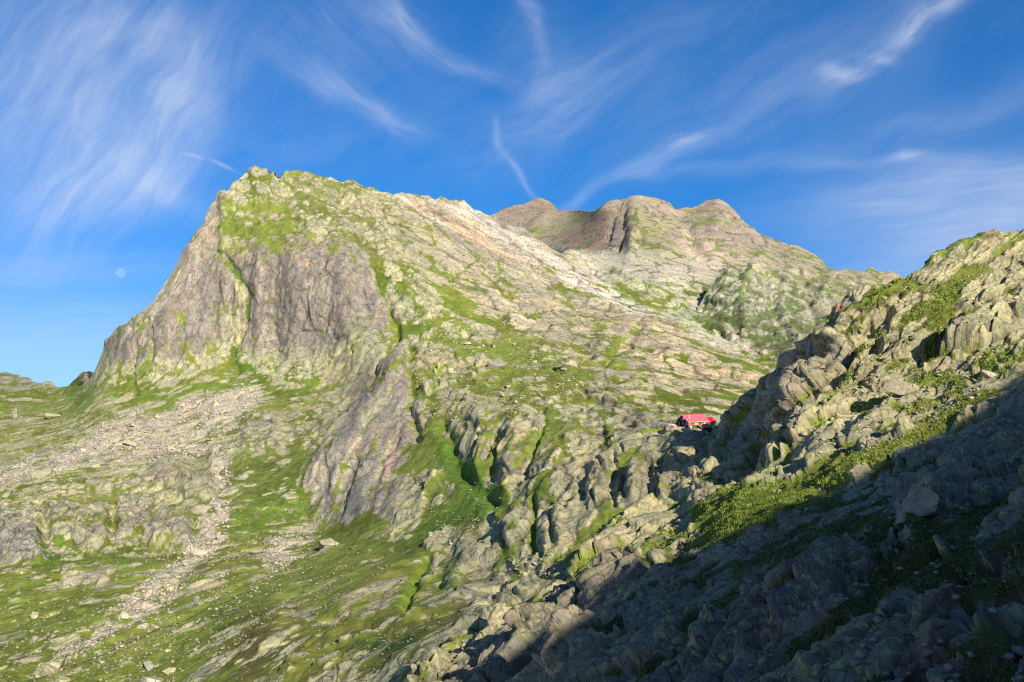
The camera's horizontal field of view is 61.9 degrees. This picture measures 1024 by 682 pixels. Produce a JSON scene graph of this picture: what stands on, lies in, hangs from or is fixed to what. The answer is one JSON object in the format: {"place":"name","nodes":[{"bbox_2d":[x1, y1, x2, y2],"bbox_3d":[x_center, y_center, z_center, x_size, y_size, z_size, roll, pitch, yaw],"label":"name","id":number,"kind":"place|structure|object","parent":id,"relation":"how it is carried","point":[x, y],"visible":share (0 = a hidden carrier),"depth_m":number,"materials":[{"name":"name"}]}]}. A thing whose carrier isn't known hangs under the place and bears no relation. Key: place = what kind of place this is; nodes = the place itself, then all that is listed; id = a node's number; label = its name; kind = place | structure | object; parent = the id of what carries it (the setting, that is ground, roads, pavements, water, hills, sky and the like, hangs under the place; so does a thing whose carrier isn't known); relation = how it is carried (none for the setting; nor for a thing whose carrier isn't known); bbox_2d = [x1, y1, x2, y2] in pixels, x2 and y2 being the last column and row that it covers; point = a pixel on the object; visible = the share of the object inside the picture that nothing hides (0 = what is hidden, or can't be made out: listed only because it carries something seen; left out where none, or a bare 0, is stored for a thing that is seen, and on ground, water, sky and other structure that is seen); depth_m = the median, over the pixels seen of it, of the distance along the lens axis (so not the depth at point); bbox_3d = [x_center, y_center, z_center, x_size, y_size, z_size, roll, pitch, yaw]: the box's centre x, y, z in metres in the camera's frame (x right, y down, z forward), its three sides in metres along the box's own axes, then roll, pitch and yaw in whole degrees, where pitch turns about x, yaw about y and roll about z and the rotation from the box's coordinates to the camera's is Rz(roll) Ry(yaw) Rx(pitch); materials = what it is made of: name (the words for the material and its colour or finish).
{"place":"outdoors","nodes":[
{"label":"outdoors","id":0,"kind":"place"},
{"bbox_2d":[0,372,55,391],"bbox_3d":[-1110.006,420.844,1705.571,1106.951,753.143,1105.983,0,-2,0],"label":"ridge","id":1,"kind":"structure","parent":0,"point":[9,382],"depth_m":1539.99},
{"bbox_2d":[60,371,93,393],"bbox_3d":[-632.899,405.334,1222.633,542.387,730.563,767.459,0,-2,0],"label":"rocky shoulder","id":2,"kind":"object","parent":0,"point":[82,376],"visible":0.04,"depth_m":932.54},
{"bbox_2d":[29,575,284,681],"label":"path","id":3,"kind":"structure","parent":0,"point":[167,626],"depth_m":362.71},
{"bbox_2d":[0,165,776,681],"bbox_3d":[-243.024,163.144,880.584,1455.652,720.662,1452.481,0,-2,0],"label":"mountain","id":4,"kind":"structure","parent":0,"point":[308,301],"depth_m":585.99,"materials":[{"name":"grey stone"}]},
{"bbox_2d":[12,407,17,417],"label":"boulder","id":5,"kind":"object","parent":4,"relation":"on","point":[14,412],"visible":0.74,"depth_m":829.75,"materials":[{"name":"grey stone"}]},
{"bbox_2d":[30,611,38,618],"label":"boulder","id":6,"kind":"object","parent":4,"relation":"on","point":[33,615],"visible":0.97,"depth_m":389.58,"materials":[{"name":"beige stone"}]},
{"bbox_2d":[31,635,38,641],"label":"boulder","id":7,"kind":"object","parent":4,"relation":"on","point":[34,638],"visible":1,"depth_m":364.69,"materials":[{"name":"grey stone"}]},
{"bbox_2d":[31,468,56,478],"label":"boulder","id":8,"kind":"object","parent":4,"relation":"on","point":[49,473],"visible":0.99,"depth_m":596.98,"materials":[{"name":"grey stone"}]},
{"bbox_2d":[34,656,66,677],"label":"boulder","id":9,"kind":"object","parent":4,"relation":"on","point":[49,668],"visible":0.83,"depth_m":332.61,"materials":[{"name":"beige stone"}]},
{"bbox_2d":[44,413,60,418],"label":"boulder","id":10,"kind":"object","parent":4,"relation":"on","point":[49,415],"visible":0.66,"depth_m":815.08,"materials":[{"name":"grey stone"}]},
{"bbox_2d":[56,676,70,681],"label":"boulder","id":11,"kind":"object","parent":4,"relation":"on","point":[62,679],"visible":1,"depth_m":324.59,"materials":[{"name":"beige stone"}]},
{"bbox_2d":[89,462,100,467],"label":"boulder","id":12,"kind":"object","parent":4,"relation":"on","point":[94,464],"visible":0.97,"depth_m":620.19,"materials":[{"name":"grey stone"}]},
{"bbox_2d":[117,611,128,618],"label":"boulder","id":13,"kind":"object","parent":4,"relation":"on","point":[123,615],"visible":1,"depth_m":378.34,"materials":[{"name":"beige stone"}]},
{"bbox_2d":[122,439,142,446],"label":"boulder","id":14,"kind":"object","parent":4,"relation":"on","point":[131,442],"visible":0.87,"depth_m":657.67,"materials":[{"name":"grey stone"}]},
{"bbox_2d":[136,623,147,627],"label":"boulder","id":15,"kind":"object","parent":4,"relation":"on","point":[144,625],"visible":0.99,"depth_m":365.37,"materials":[{"name":"beige stone"}]},
{"bbox_2d":[144,476,151,481],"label":"boulder","id":16,"kind":"object","parent":4,"relation":"on","point":[149,478],"visible":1,"depth_m":586.61,"materials":[{"name":"grey stone"}]},
{"bbox_2d":[143,661,153,670],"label":"boulder","id":17,"kind":"object","parent":4,"relation":"on","point":[148,665],"visible":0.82,"depth_m":325.87,"materials":[{"name":"grey stone"}]},
{"bbox_2d":[140,676,166,681],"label":"boulder","id":18,"kind":"object","parent":4,"relation":"on","point":[151,679],"visible":1,"depth_m":310.33,"materials":[{"name":"beige stone"}]},
{"bbox_2d":[0,379,323,678],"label":"scree","id":19,"kind":"structure","parent":4,"relation":"on","point":[135,594],"depth_m":623.98,"materials":[{"name":"grey stone"}]},
{"bbox_2d":[162,667,175,674],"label":"boulder","id":20,"kind":"object","parent":4,"relation":"on","point":[169,670],"visible":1,"depth_m":318.31,"materials":[{"name":"beige stone"}]},
{"bbox_2d":[193,595,200,601],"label":"boulder","id":21,"kind":"object","parent":4,"relation":"on","point":[196,598],"visible":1,"depth_m":387.29,"materials":[{"name":"grey stone"}]},
{"bbox_2d":[192,549,207,554],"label":"boulder","id":22,"kind":"object","parent":4,"relation":"on","point":[200,552],"visible":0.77,"depth_m":463.34,"materials":[{"name":"beige stone"}]},
{"bbox_2d":[210,401,219,408],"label":"boulder","id":23,"kind":"object","parent":4,"relation":"on","point":[214,404],"visible":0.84,"depth_m":730.85,"materials":[{"name":"grey stone"}]},
{"bbox_2d":[224,518,235,522],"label":"boulder","id":24,"kind":"object","parent":4,"relation":"on","point":[228,520],"visible":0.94,"depth_m":512.87,"materials":[{"name":"beige stone"}]},
{"bbox_2d":[0,320,600,681],"bbox_3d":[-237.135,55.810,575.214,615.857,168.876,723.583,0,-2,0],"label":"stones","id":25,"kind":"object","parent":4,"relation":"on","point":[178,617],"visible":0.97,"depth_m":401.88,"materials":[{"name":"grey stone"}]},
{"bbox_2d":[318,538,339,549],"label":"boulder","id":26,"kind":"object","parent":4,"relation":"on","point":[325,543],"visible":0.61,"depth_m":444.87,"materials":[{"name":"beige stone"}]},
{"bbox_2d":[475,359,482,366],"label":"boulder","id":27,"kind":"object","parent":4,"relation":"on","point":[479,362],"visible":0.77,"depth_m":696.77,"materials":[{"name":"grey stone"}]},
{"bbox_2d":[487,360,506,367],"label":"boulder","id":28,"kind":"object","parent":4,"relation":"on","point":[496,364],"visible":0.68,"depth_m":692.20,"materials":[{"name":"grey stone"}]},
{"bbox_2d":[553,360,577,368],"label":"boulder","id":29,"kind":"object","parent":4,"relation":"on","point":[570,363],"visible":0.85,"depth_m":663.80,"materials":[{"name":"grey stone"}]},
{"bbox_2d":[664,423,676,430],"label":"boulder","id":30,"kind":"object","parent":4,"relation":"on","point":[669,426],"visible":0.99,"depth_m":426.89,"materials":[{"name":"grey stone"}]},
{"bbox_2d":[677,428,689,431],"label":"stone wall","id":31,"kind":"structure","parent":4,"relation":"on","point":[686,429],"depth_m":438.01,"materials":[{"name":"grey stone"}]},
{"bbox_2d":[676,414,715,431],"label":"mountain hut","id":32,"kind":"object","parent":4,"relation":"on","point":[700,421],"visible":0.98,"depth_m":449.73,"materials":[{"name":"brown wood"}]},
{"bbox_2d":[0,0,1023,386],"label":"sky","id":33,"kind":"structure","parent":0,"point":[861,135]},
{"bbox_2d":[489,198,641,253],"bbox_3d":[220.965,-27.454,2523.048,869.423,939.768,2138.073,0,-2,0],"label":"brown mountain","id":34,"kind":"structure","parent":0,"point":[550,225],"depth_m":2047.32,"materials":[{"name":"brown stone"}]},
{"bbox_2d":[561,195,830,344],"bbox_3d":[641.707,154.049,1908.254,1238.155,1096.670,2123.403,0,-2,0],"label":"mountain","id":35,"kind":"structure","parent":0,"point":[676,262],"depth_m":1628.32,"materials":[{"name":"grey stone"}]},
{"bbox_2d":[406,228,1023,681],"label":"slope","id":36,"kind":"structure","parent":0,"point":[556,634],"depth_m":160.93,"materials":[{"name":"grey stone"}]},
{"bbox_2d":[513,276,1023,681],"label":"grass","id":37,"kind":"structure","parent":36,"relation":"on","point":[740,513],"depth_m":156.42,"materials":[{"name":"green plant"}]},
{"bbox_2d":[658,246,1023,681],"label":"rubble","id":38,"kind":"object","parent":36,"relation":"on","point":[1018,650],"visible":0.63,"depth_m":86.69,"materials":[{"name":"grey stone"}]},
{"bbox_2d":[850,414,860,423],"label":"boulder","id":39,"kind":"object","parent":36,"relation":"on","point":[855,417],"visible":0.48,"depth_m":268.00,"materials":[{"name":"grey stone"}]},
{"bbox_2d":[882,380,919,395],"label":"boulder","id":40,"kind":"object","parent":36,"relation":"on","point":[902,388],"visible":0.81,"depth_m":268.55,"materials":[{"name":"grey stone"}]},
{"bbox_2d":[895,483,950,526],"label":"boulder","id":41,"kind":"object","parent":36,"relation":"on","point":[923,501],"visible":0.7,"depth_m":102.47,"materials":[{"name":"grey stone"}]},
{"bbox_2d":[981,370,998,377],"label":"boulder","id":42,"kind":"object","parent":36,"relation":"on","point":[987,374],"visible":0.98,"depth_m":266.20,"materials":[{"name":"grey stone"}]},
{"bbox_2d":[697,261,904,362],"bbox_3d":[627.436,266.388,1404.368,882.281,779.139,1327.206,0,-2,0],"label":"green ridge","id":43,"kind":"structure","parent":0,"point":[770,313],"depth_m":1168.82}
]}

